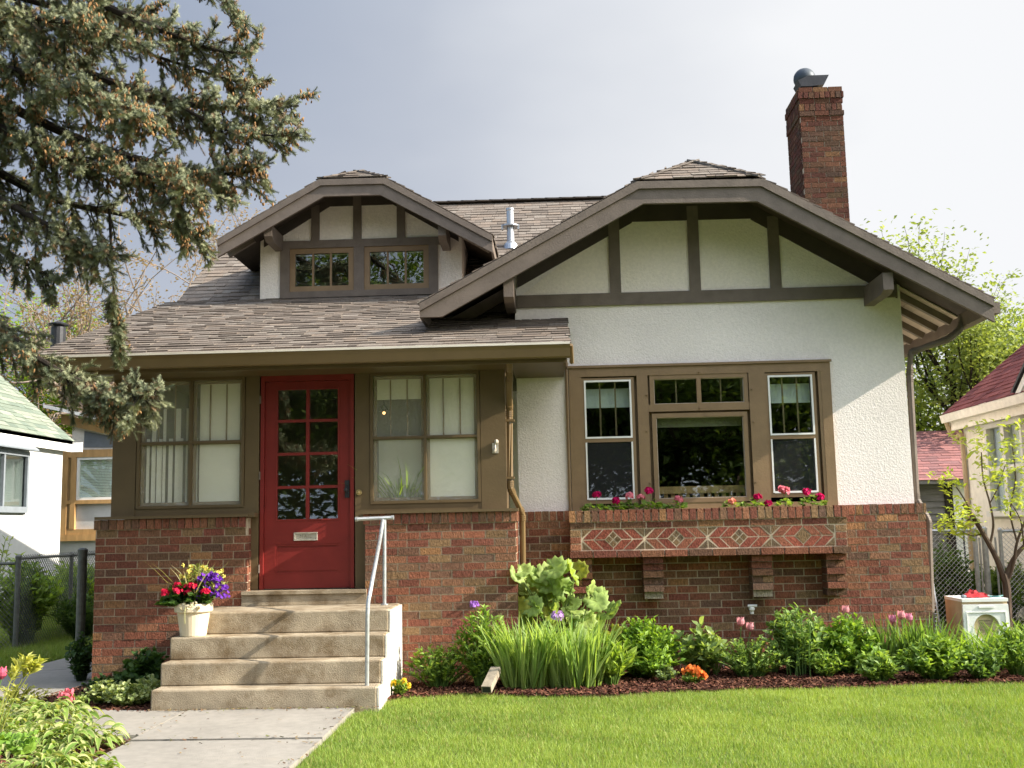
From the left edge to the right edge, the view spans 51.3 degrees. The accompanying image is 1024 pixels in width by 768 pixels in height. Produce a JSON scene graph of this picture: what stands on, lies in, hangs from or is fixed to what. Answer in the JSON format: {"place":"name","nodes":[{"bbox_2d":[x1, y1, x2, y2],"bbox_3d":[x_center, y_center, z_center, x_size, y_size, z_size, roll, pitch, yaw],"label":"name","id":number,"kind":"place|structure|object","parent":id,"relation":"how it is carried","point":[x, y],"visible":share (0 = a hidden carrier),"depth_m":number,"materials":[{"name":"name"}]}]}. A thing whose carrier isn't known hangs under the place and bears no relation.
{"place":"outdoors","nodes":[
{"label":"outdoors","id":0,"kind":"place"},
{"bbox_2d":[0,606,92,670],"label":"side grass","id":1,"kind":"structure","parent":0,"point":[53,647],"depth_m":13.53,"materials":[{"name":"plant"}]},
{"bbox_2d":[2,696,104,726],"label":"hosta","id":2,"kind":"object","parent":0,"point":[69,709],"visible":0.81,"depth_m":8.29,"materials":[{"name":"green plant"}]},
{"bbox_2d":[0,690,150,767],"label":"side bed ground","id":3,"kind":"structure","parent":0,"point":[105,749],"depth_m":7.51,"materials":[{"name":"soil"}]},
{"bbox_2d":[0,730,38,754],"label":"broad leaf plant","id":4,"kind":"object","parent":3,"relation":"on","point":[26,746],"visible":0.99,"depth_m":6.57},
{"bbox_2d":[0,652,48,732],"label":"golden shrub","id":5,"kind":"object","parent":3,"relation":"on","point":[28,663],"visible":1,"depth_m":7.53,"materials":[{"name":"yellow plant"}]},
{"bbox_2d":[0,715,49,740],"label":"hosta","id":6,"kind":"object","parent":3,"relation":"on","point":[16,722],"visible":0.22,"depth_m":7.63,"materials":[{"name":"green plant"}]},
{"bbox_2d":[0,683,53,703],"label":"trailing golden shrub","id":7,"kind":"object","parent":3,"relation":"on","point":[26,691],"visible":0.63,"depth_m":9.33,"materials":[{"name":"green plant"}]},
{"bbox_2d":[0,742,92,767],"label":"hosta","id":8,"kind":"object","parent":3,"relation":"on","point":[14,762],"visible":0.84,"depth_m":6.33,"materials":[{"name":"green plant"}]},
{"bbox_2d":[0,717,94,758],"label":"hosta","id":9,"kind":"object","parent":3,"relation":"on","point":[7,752],"visible":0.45,"depth_m":7.22,"materials":[{"name":"green plant"}]},
{"bbox_2d":[12,743,124,767],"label":"hosta","id":10,"kind":"object","parent":3,"relation":"on","point":[101,762],"visible":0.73,"depth_m":6.39,"materials":[{"name":"green plant"}]},
{"bbox_2d":[54,688,89,708],"bbox_3d":[-3.709,2.660,8.997,0.248,0.192,0.267,-8,-10,41],"label":"pink primrose","id":11,"kind":"object","parent":3,"relation":"on","point":[70,694],"visible":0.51,"depth_m":8.99,"materials":[{"name":"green plant"}]},
{"bbox_2d":[17,714,129,756],"bbox_3d":[-3.020,2.454,7.352,0.722,0.310,0.699,-1,-7,2],"label":"hosta","id":12,"kind":"object","parent":3,"relation":"on","point":[93,734],"visible":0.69,"depth_m":7.30,"materials":[{"name":"green plant"}]},
{"bbox_2d":[81,673,120,688],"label":"creeping shrub","id":13,"kind":"object","parent":3,"relation":"on","point":[101,677],"visible":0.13,"depth_m":9.87,"materials":[{"name":"green plant"}]},
{"bbox_2d":[80,678,122,704],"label":"ground cover plant","id":14,"kind":"object","parent":3,"relation":"on","point":[98,688],"visible":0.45,"depth_m":9.20,"materials":[{"name":"green plant"}]},
{"bbox_2d":[97,679,151,706],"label":"ground cover plant","id":15,"kind":"object","parent":3,"relation":"on","point":[126,695],"visible":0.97,"depth_m":9.04,"materials":[{"name":"green plant"}]},
{"bbox_2d":[132,673,161,702],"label":"ground cover plant","id":16,"kind":"object","parent":3,"relation":"on","point":[152,682],"visible":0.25,"depth_m":9.28,"materials":[{"name":"green plant"}]},
{"bbox_2d":[0,0,320,443],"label":"spruce","id":17,"kind":"object","parent":3,"relation":"on","point":[80,25],"visible":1,"depth_m":7.98,"materials":[{"name":"green plant"}]},
{"bbox_2d":[0,658,185,740],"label":"side path","id":18,"kind":"structure","parent":0,"point":[56,675],"depth_m":9.83,"materials":[{"name":"concrete"}]},
{"bbox_2d":[0,666,7,684],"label":"tulip","id":19,"kind":"object","parent":18,"relation":"on","point":[3,673],"visible":1,"depth_m":8.27,"materials":[{"name":"pink plant"}]},
{"bbox_2d":[0,695,65,725],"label":"hosta","id":20,"kind":"object","parent":18,"relation":"on","point":[15,707],"visible":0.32,"depth_m":8.48,"materials":[{"name":"green plant"}]},
{"bbox_2d":[64,631,92,681],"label":"post vine","id":21,"kind":"object","parent":18,"relation":"on","point":[80,663],"visible":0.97,"depth_m":10.66,"materials":[{"name":"green plant"}]},
{"bbox_2d":[74,548,87,678],"bbox_3d":[-4.413,2.399,10.915,0.106,1.428,0.103,-1,-7,2],"label":"fence post","id":22,"kind":"object","parent":18,"relation":"on","point":[82,576],"visible":0.64,"depth_m":10.92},
{"bbox_2d":[94,708,353,767],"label":"front walk","id":23,"kind":"structure","parent":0,"point":[154,747],"depth_m":7.47,"materials":[{"name":"concrete"}]},
{"bbox_2d":[93,706,378,767],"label":"leaf litter","id":24,"kind":"object","parent":23,"relation":"on","point":[237,733],"visible":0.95,"depth_m":8.16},
{"bbox_2d":[0,0,1023,496],"label":"sky","id":25,"kind":"structure","parent":0,"point":[447,100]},
{"bbox_2d":[4,621,1023,767],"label":"ground","id":26,"kind":"structure","parent":0,"point":[676,734],"depth_m":7.35,"materials":[{"name":"plant"}]},
{"bbox_2d":[0,535,13,587],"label":"sapling","id":27,"kind":"object","parent":26,"relation":"on","point":[5,551],"visible":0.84,"depth_m":14.22,"materials":[{"name":"green plant"}]},
{"bbox_2d":[0,551,64,644],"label":"bush","id":28,"kind":"object","parent":26,"relation":"on","point":[48,598],"visible":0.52,"depth_m":14.18,"materials":[{"name":"green plant"}]},
{"bbox_2d":[0,376,82,598],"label":"white neighbour house","id":29,"kind":"structure","parent":26,"relation":"on","point":[35,442],"depth_m":22.60,"materials":[{"name":"paint"}]},
{"bbox_2d":[0,442,38,512],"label":"window","id":30,"kind":"structure","parent":29,"relation":"in","point":[26,455],"depth_m":21.66,"materials":[{"name":"white wood"}]},
{"bbox_2d":[0,551,94,649],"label":"chain link fence","id":31,"kind":"object","parent":26,"relation":"on","point":[19,558],"visible":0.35,"depth_m":14.11,"materials":[{"name":"metal"}]},
{"bbox_2d":[0,282,124,476],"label":"green tree","id":32,"kind":"object","parent":26,"relation":"on","point":[55,399],"visible":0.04,"depth_m":33.27,"materials":[{"name":"green plant"}]},
{"bbox_2d":[41,559,94,629],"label":"bush","id":33,"kind":"object","parent":26,"relation":"on","point":[90,590],"visible":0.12,"depth_m":15.81,"materials":[{"name":"green plant"}]},
{"bbox_2d":[45,591,93,638],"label":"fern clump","id":34,"kind":"object","parent":26,"relation":"on","point":[67,616],"visible":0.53,"depth_m":14.58,"materials":[{"name":"green plant"}]},
{"bbox_2d":[43,404,112,574],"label":"sunroom","id":35,"kind":"structure","parent":26,"relation":"on","point":[79,513],"depth_m":25.22,"materials":[{"name":"orange paint"}]},
{"bbox_2d":[76,457,111,499],"bbox_3d":[-9.163,2.220,25.245,2.270,1.010,0.115,-1,-7,2],"label":"window","id":36,"kind":"structure","parent":35,"relation":"in","point":[79,459],"depth_m":25.29,"materials":[{"name":"white paint"}]},
{"bbox_2d":[84,431,112,447],"bbox_3d":[-9.234,1.317,25.459,1.980,0.440,0.020,-1,-7,2],"label":"gable window","id":37,"kind":"structure","parent":35,"relation":"in","point":[91,440],"depth_m":25.47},
{"bbox_2d":[0,232,198,496],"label":"bare tree","id":38,"kind":"object","parent":26,"relation":"on","point":[75,336],"visible":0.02,"depth_m":35.20,"materials":[{"name":"brown plant"}]},
{"bbox_2d":[0,181,250,480],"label":"bare tree","id":39,"kind":"object","parent":26,"relation":"on","point":[48,318],"visible":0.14,"depth_m":29.07,"materials":[{"name":"brown plant"}]},
{"bbox_2d":[124,195,286,317],"bbox_3d":[-7.947,-0.201,33.686,7.157,12.876,10.300,-4,-8,23],"label":"bare tree","id":40,"kind":"object","parent":26,"relation":"on","point":[214,239],"visible":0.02,"depth_m":33.31,"materials":[{"name":"brown plant"}]},
{"bbox_2d":[151,603,401,712],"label":"concrete steps","id":41,"kind":"structure","parent":26,"relation":"on","point":[276,657],"depth_m":9.12,"materials":[{"name":"concrete"}]},
{"bbox_2d":[149,558,235,636],"bbox_3d":[-2.751,1.869,9.402,0.749,0.677,0.658,-5,-9,29],"label":"flower pot","id":42,"kind":"object","parent":41,"relation":"on","point":[189,600],"visible":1,"depth_m":9.27,"materials":[{"name":"beige plastic"}]},
{"bbox_2d":[355,515,393,685],"bbox_3d":[-1.294,1.859,9.397,0.352,1.396,1.146,-1,-7,2],"label":"handrail","id":43,"kind":"object","parent":41,"relation":"on","point":[382,530],"visible":1,"depth_m":9.38,"materials":[{"name":"metal"}]},
{"bbox_2d":[26,68,1000,683],"bbox_3d":[0.171,-0.243,16.656,9.666,7.968,13.542,-1,-7,2],"label":"brick bungalow","id":44,"kind":"object","parent":26,"relation":"on","point":[704,340],"visible":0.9,"depth_m":10.86,"materials":[{"name":"brick"}]},
{"bbox_2d":[135,376,245,508],"bbox_3d":[-3.167,0.583,10.566,1.070,1.285,0.109,-1,-7,2],"label":"porch window","id":45,"kind":"structure","parent":44,"relation":"in","point":[222,401],"depth_m":10.56,"materials":[{"name":"brown paint"}]},
{"bbox_2d":[258,374,354,589],"bbox_3d":[-2.011,0.947,10.447,0.936,2.085,0.123,-1,-7,2],"label":"door","id":46,"kind":"structure","parent":44,"relation":"in","point":[294,553],"depth_m":10.41,"materials":[{"name":"red paint"}]},
{"bbox_2d":[344,456,449,513],"bbox_3d":[-1.180,1.102,10.569,1.314,0.775,1.006,-1,-7,2],"label":"houseplant","id":47,"kind":"object","parent":44,"relation":"on","point":[400,493],"visible":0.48,"depth_m":10.53,"materials":[{"name":"green plant"}]},
{"bbox_2d":[370,370,481,503],"bbox_3d":[-0.844,0.586,10.574,1.080,1.385,0.311,-1,-7,2],"label":"porch window","id":48,"kind":"structure","parent":44,"relation":"in","point":[449,441],"depth_m":10.50,"materials":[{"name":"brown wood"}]},
{"bbox_2d":[481,667,500,692],"bbox_3d":[-0.182,2.580,9.309,0.085,0.182,0.331,-3,-8,15],"label":"drain pipe","id":49,"kind":"object","parent":44,"relation":"attached to","point":[491,679],"visible":1,"depth_m":9.26,"materials":[{"name":"metal"}]},
{"bbox_2d":[579,491,610,510],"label":"geranium","id":50,"kind":"object","parent":44,"relation":"on","point":[599,506],"visible":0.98,"depth_m":10.70,"materials":[{"name":"green plant"}]},
{"bbox_2d":[609,497,629,511],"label":"geranium","id":51,"kind":"object","parent":44,"relation":"on","point":[616,500],"visible":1,"depth_m":10.67,"materials":[{"name":"green plant"}]},
{"bbox_2d":[622,492,645,509],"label":"geranium","id":52,"kind":"object","parent":44,"relation":"on","point":[630,495],"visible":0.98,"depth_m":10.69,"materials":[{"name":"green plant"}]},
{"bbox_2d":[641,487,666,508],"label":"geranium","id":53,"kind":"object","parent":44,"relation":"on","point":[649,490],"visible":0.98,"depth_m":10.67,"materials":[{"name":"green plant"}]},
{"bbox_2d":[665,495,687,508],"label":"geranium","id":54,"kind":"object","parent":44,"relation":"on","point":[683,504],"visible":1,"depth_m":10.66,"materials":[{"name":"green plant"}]},
{"bbox_2d":[567,359,837,510],"bbox_3d":[1.954,0.545,11.084,2.725,1.512,0.280,-1,-7,2],"label":"front window","id":55,"kind":"structure","parent":44,"relation":"in","point":[757,394],"depth_m":11.01,"materials":[{"name":"brown paint"}]},
{"bbox_2d":[721,497,740,506],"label":"geranium","id":56,"kind":"object","parent":44,"relation":"on","point":[732,501],"visible":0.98,"depth_m":10.62,"materials":[{"name":"green plant"}]},
{"bbox_2d":[740,493,772,506],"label":"geranium","id":57,"kind":"object","parent":44,"relation":"on","point":[758,497],"visible":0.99,"depth_m":10.63,"materials":[{"name":"green plant"}]},
{"bbox_2d":[775,485,793,506],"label":"geranium","id":58,"kind":"object","parent":44,"relation":"on","point":[783,489],"visible":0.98,"depth_m":10.62,"materials":[{"name":"pink plant"}]},
{"bbox_2d":[798,488,827,505],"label":"geranium","id":59,"kind":"object","parent":44,"relation":"on","point":[818,496],"visible":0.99,"depth_m":10.62,"materials":[{"name":"green plant"}]},
{"bbox_2d":[905,351,967,430],"bbox_3d":[10.074,1.779,28.716,6.845,6.974,7.643,1,-8,-19],"label":"thin tree","id":60,"kind":"object","parent":26,"relation":"on","point":[921,411],"visible":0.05,"depth_m":27.43,"materials":[{"name":"green plant"}]},
{"bbox_2d":[916,430,970,580],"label":"garage","id":61,"kind":"structure","parent":26,"relation":"on","point":[938,452],"depth_m":23.77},
{"bbox_2d":[864,208,1023,429],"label":"garden tree","id":62,"kind":"object","parent":26,"relation":"on","point":[989,356],"visible":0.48,"depth_m":25.78,"materials":[{"name":"green plant"}]},
{"bbox_2d":[933,543,984,623],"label":"globe shrub","id":63,"kind":"object","parent":26,"relation":"on","point":[947,571],"visible":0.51,"depth_m":14.43,"materials":[{"name":"green plant"}]},
{"bbox_2d":[905,343,1021,429],"bbox_3d":[13.051,1.508,31.889,8.210,8.152,8.293,-8,-10,44],"label":"thin tree","id":64,"kind":"object","parent":26,"relation":"on","point":[938,393],"visible":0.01,"depth_m":32.13,"materials":[{"name":"green plant"}]},
{"bbox_2d":[918,292,1023,409],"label":"garden tree","id":65,"kind":"object","parent":26,"relation":"on","point":[1018,318],"visible":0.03,"depth_m":27.81,"materials":[{"name":"green plant"}]},
{"bbox_2d":[932,526,1023,627],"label":"wire fence","id":66,"kind":"object","parent":26,"relation":"on","point":[986,568],"visible":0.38,"depth_m":13.60,"materials":[{"name":"metal"}]},
{"bbox_2d":[978,537,1000,594],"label":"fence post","id":67,"kind":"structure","parent":66,"relation":"attached to","point":[981,566],"depth_m":13.58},
{"bbox_2d":[939,344,1023,619],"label":"cream neighbour house","id":68,"kind":"structure","parent":26,"relation":"on","point":[996,394],"depth_m":15.82,"materials":[{"name":"paint"}]},
{"bbox_2d":[981,415,1023,516],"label":"window","id":69,"kind":"structure","parent":68,"relation":"in","point":[987,428],"depth_m":15.30,"materials":[{"name":"white paint"}]},
{"bbox_2d":[974,557,1023,620],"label":"bush","id":70,"kind":"object","parent":26,"relation":"on","point":[994,582],"visible":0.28,"depth_m":14.43,"materials":[{"name":"green plant"}]},
{"bbox_2d":[1012,588,1023,605],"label":"edge shrub","id":71,"kind":"object","parent":26,"relation":"on","point":[1020,598],"visible":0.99,"depth_m":12.78,"materials":[{"name":"green plant"}]},
{"bbox_2d":[387,668,1023,701],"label":"bed ground","id":72,"kind":"structure","parent":0,"point":[653,692],"depth_m":9.35,"materials":[{"name":"soil"}]},
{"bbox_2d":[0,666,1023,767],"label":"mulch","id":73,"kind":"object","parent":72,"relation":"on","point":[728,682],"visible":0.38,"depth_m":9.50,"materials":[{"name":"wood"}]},
{"bbox_2d":[112,646,168,684],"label":"dark shrub","id":74,"kind":"object","parent":73,"relation":"on","point":[142,665],"visible":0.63,"depth_m":9.69,"materials":[{"name":"green plant"}]},
{"bbox_2d":[391,678,410,694],"bbox_3d":[-0.989,2.647,9.315,0.215,0.162,0.144,-3,-8,14],"label":"yellow pansy","id":75,"kind":"object","parent":73,"relation":"on","point":[401,686],"visible":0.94,"depth_m":9.30,"materials":[{"name":"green plant"}]},
{"bbox_2d":[402,644,468,688],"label":"foliage plant","id":76,"kind":"object","parent":73,"relation":"on","point":[439,673],"visible":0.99,"depth_m":9.71,"materials":[{"name":"green plant"}]},
{"bbox_2d":[449,601,513,688],"bbox_3d":[-0.279,2.372,9.735,0.547,0.786,0.501,4,-9,-36],"label":"leafy bush","id":77,"kind":"object","parent":73,"relation":"on","point":[480,662],"visible":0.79,"depth_m":9.69,"materials":[{"name":"green plant"}]},
{"bbox_2d":[464,610,628,689],"bbox_3d":[0.311,2.402,9.672,1.371,0.682,1.013,-5,-8,28],"label":"iris clump","id":78,"kind":"object","parent":73,"relation":"on","point":[570,665],"visible":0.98,"depth_m":9.51,"materials":[{"name":"green plant"}]},
{"bbox_2d":[510,556,621,656],"bbox_3d":[0.494,2.225,10.196,1.121,1.169,0.512,-1,-7,2],"label":"hollyhock","id":79,"kind":"object","parent":73,"relation":"on","point":[540,587],"visible":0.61,"depth_m":10.16,"materials":[{"name":"green plant"}]},
{"bbox_2d":[593,631,640,685],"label":"lily shoot","id":80,"kind":"object","parent":73,"relation":"on","point":[614,669],"visible":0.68,"depth_m":9.63,"materials":[{"name":"green plant"}]},
{"bbox_2d":[609,615,688,678],"bbox_3d":[1.261,2.490,10.123,0.805,0.593,0.757,4,-9,-36],"label":"peony bush","id":81,"kind":"object","parent":73,"relation":"on","point":[655,648],"visible":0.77,"depth_m":10.04,"materials":[{"name":"green plant"}]},
{"bbox_2d":[654,663,679,682],"bbox_3d":[1.402,2.659,9.824,0.246,0.173,0.218,3,-9,-29],"label":"sedum mound","id":82,"kind":"object","parent":73,"relation":"on","point":[665,674],"visible":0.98,"depth_m":9.80,"materials":[{"name":"green plant"}]},
{"bbox_2d":[679,664,707,683],"bbox_3d":[1.646,2.618,9.618,0.251,0.191,0.181,-4,-8,21],"label":"orange pansy","id":83,"kind":"object","parent":73,"relation":"on","point":[694,672],"visible":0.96,"depth_m":9.60,"materials":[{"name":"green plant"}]},
{"bbox_2d":[671,616,728,674],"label":"broadleaf plant","id":84,"kind":"object","parent":73,"relation":"on","point":[703,652],"visible":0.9,"depth_m":10.10,"materials":[{"name":"green plant"}]},
{"bbox_2d":[703,628,723,675],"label":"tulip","id":85,"kind":"object","parent":73,"relation":"on","point":[715,671],"visible":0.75,"depth_m":10.15,"materials":[{"name":"green plant"}]},
{"bbox_2d":[730,617,744,654],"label":"tulip","id":86,"kind":"object","parent":73,"relation":"on","point":[740,622],"visible":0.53,"depth_m":10.29,"materials":[{"name":"pink plant"}]},
{"bbox_2d":[735,622,764,657],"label":"tulip","id":87,"kind":"object","parent":73,"relation":"on","point":[750,626],"visible":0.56,"depth_m":10.23,"materials":[{"name":"pink plant"}]},
{"bbox_2d":[766,629,783,672],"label":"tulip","id":88,"kind":"object","parent":73,"relation":"on","point":[776,669],"visible":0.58,"depth_m":10.16,"materials":[{"name":"green plant"}]},
{"bbox_2d":[776,614,815,676],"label":"lily plant","id":89,"kind":"object","parent":73,"relation":"on","point":[798,657],"visible":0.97,"depth_m":9.95,"materials":[{"name":"green plant"}]},
{"bbox_2d":[761,602,832,674],"bbox_3d":[2.717,2.425,10.187,0.752,0.674,0.631,-1,-7,2],"label":"columbine bush","id":90,"kind":"object","parent":73,"relation":"on","point":[815,635],"visible":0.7,"depth_m":10.10,"materials":[{"name":"green plant"}]},
{"bbox_2d":[855,650,904,682],"bbox_3d":[3.271,2.522,9.527,0.452,0.290,0.369,-1,-7,2],"label":"front mound","id":91,"kind":"object","parent":73,"relation":"on","point":[878,668],"visible":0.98,"depth_m":9.47,"materials":[{"name":"green plant"}]},
{"bbox_2d":[889,615,898,669],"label":"tulip","id":92,"kind":"object","parent":73,"relation":"on","point":[892,619],"visible":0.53,"depth_m":10.19,"materials":[{"name":"pink plant"}]},
{"bbox_2d":[894,610,908,671],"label":"tulip","id":93,"kind":"object","parent":73,"relation":"on","point":[901,614],"visible":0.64,"depth_m":10.13,"materials":[{"name":"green plant"}]},
{"bbox_2d":[852,612,962,672],"bbox_3d":[3.762,2.450,10.169,1.147,0.572,0.716,-1,-7,2],"label":"spiderwort","id":94,"kind":"object","parent":73,"relation":"on","point":[891,645],"visible":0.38,"depth_m":10.09,"materials":[{"name":"green plant"}]},
{"bbox_2d":[905,613,912,634],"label":"tulip","id":95,"kind":"object","parent":73,"relation":"on","point":[909,617],"visible":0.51,"depth_m":10.18,"materials":[{"name":"pink plant"}]},
{"bbox_2d":[894,631,975,679],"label":"spreading clump","id":96,"kind":"object","parent":73,"relation":"on","point":[932,657],"visible":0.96,"depth_m":9.52,"materials":[{"name":"green plant"}]},
{"bbox_2d":[934,587,940,633],"bbox_3d":[4.298,2.333,10.898,0.116,0.994,0.203,0,-8,-8],"label":"metal rack","id":97,"kind":"object","parent":73,"relation":"on","point":[936,609],"visible":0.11,"depth_m":10.90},
{"bbox_2d":[944,595,1009,650],"bbox_3d":[4.669,2.456,10.684,0.449,0.635,0.492,-1,-7,2],"label":"appliance","id":98,"kind":"object","parent":73,"relation":"on","point":[983,610],"visible":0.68,"depth_m":10.49,"materials":[{"name":"beige plastic"}]},
{"bbox_2d":[959,589,988,597],"bbox_3d":[4.635,2.095,10.694,0.240,0.077,0.200,-1,-7,2],"label":"red cloth","id":99,"kind":"object","parent":98,"relation":"on","point":[972,593],"visible":0.91,"depth_m":10.64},
{"bbox_2d":[710,634,791,677],"bbox_3d":[2.211,2.550,9.990,0.784,0.399,0.487,-1,-7,2],"label":"feathery mound","id":100,"kind":"object","parent":72,"relation":"on","point":[746,662],"visible":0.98,"depth_m":9.93,"materials":[{"name":"green plant"}]},
{"bbox_2d":[806,648,847,677],"bbox_3d":[2.919,2.585,9.884,0.389,0.273,0.321,-1,-7,2],"label":"fern mound","id":101,"kind":"object","parent":72,"relation":"on","point":[821,665],"visible":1,"depth_m":9.85,"materials":[{"name":"green plant"}]},
{"bbox_2d":[814,612,891,674],"bbox_3d":[3.230,2.454,10.128,0.764,0.584,0.623,-1,-7,2],"label":"round bush","id":102,"kind":"object","parent":72,"relation":"on","point":[849,644],"visible":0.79,"depth_m":10.03,"materials":[{"name":"green plant"}]},
{"bbox_2d":[897,618,1023,670],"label":"daylily mass","id":103,"kind":"object","parent":72,"relation":"on","point":[977,642],"visible":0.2,"depth_m":10.20,"materials":[{"name":"green plant"}]},
{"bbox_2d":[927,415,1023,630],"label":"young tree","id":104,"kind":"object","parent":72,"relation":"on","point":[1006,575],"visible":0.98,"depth_m":12.11,"materials":[{"name":"green plant"}]},
{"bbox_2d":[960,642,1007,680],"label":"leaf tuft","id":105,"kind":"object","parent":72,"relation":"on","point":[983,668],"visible":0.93,"depth_m":9.51,"materials":[{"name":"plant"}]},
{"bbox_2d":[983,622,1023,676],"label":"corner clump","id":106,"kind":"object","parent":72,"relation":"on","point":[1013,665],"visible":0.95,"depth_m":9.72,"materials":[{"name":"green plant"}]},
{"bbox_2d":[934,615,1023,636],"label":"yard grass","id":107,"kind":"structure","parent":0,"point":[1019,620],"depth_m":14.04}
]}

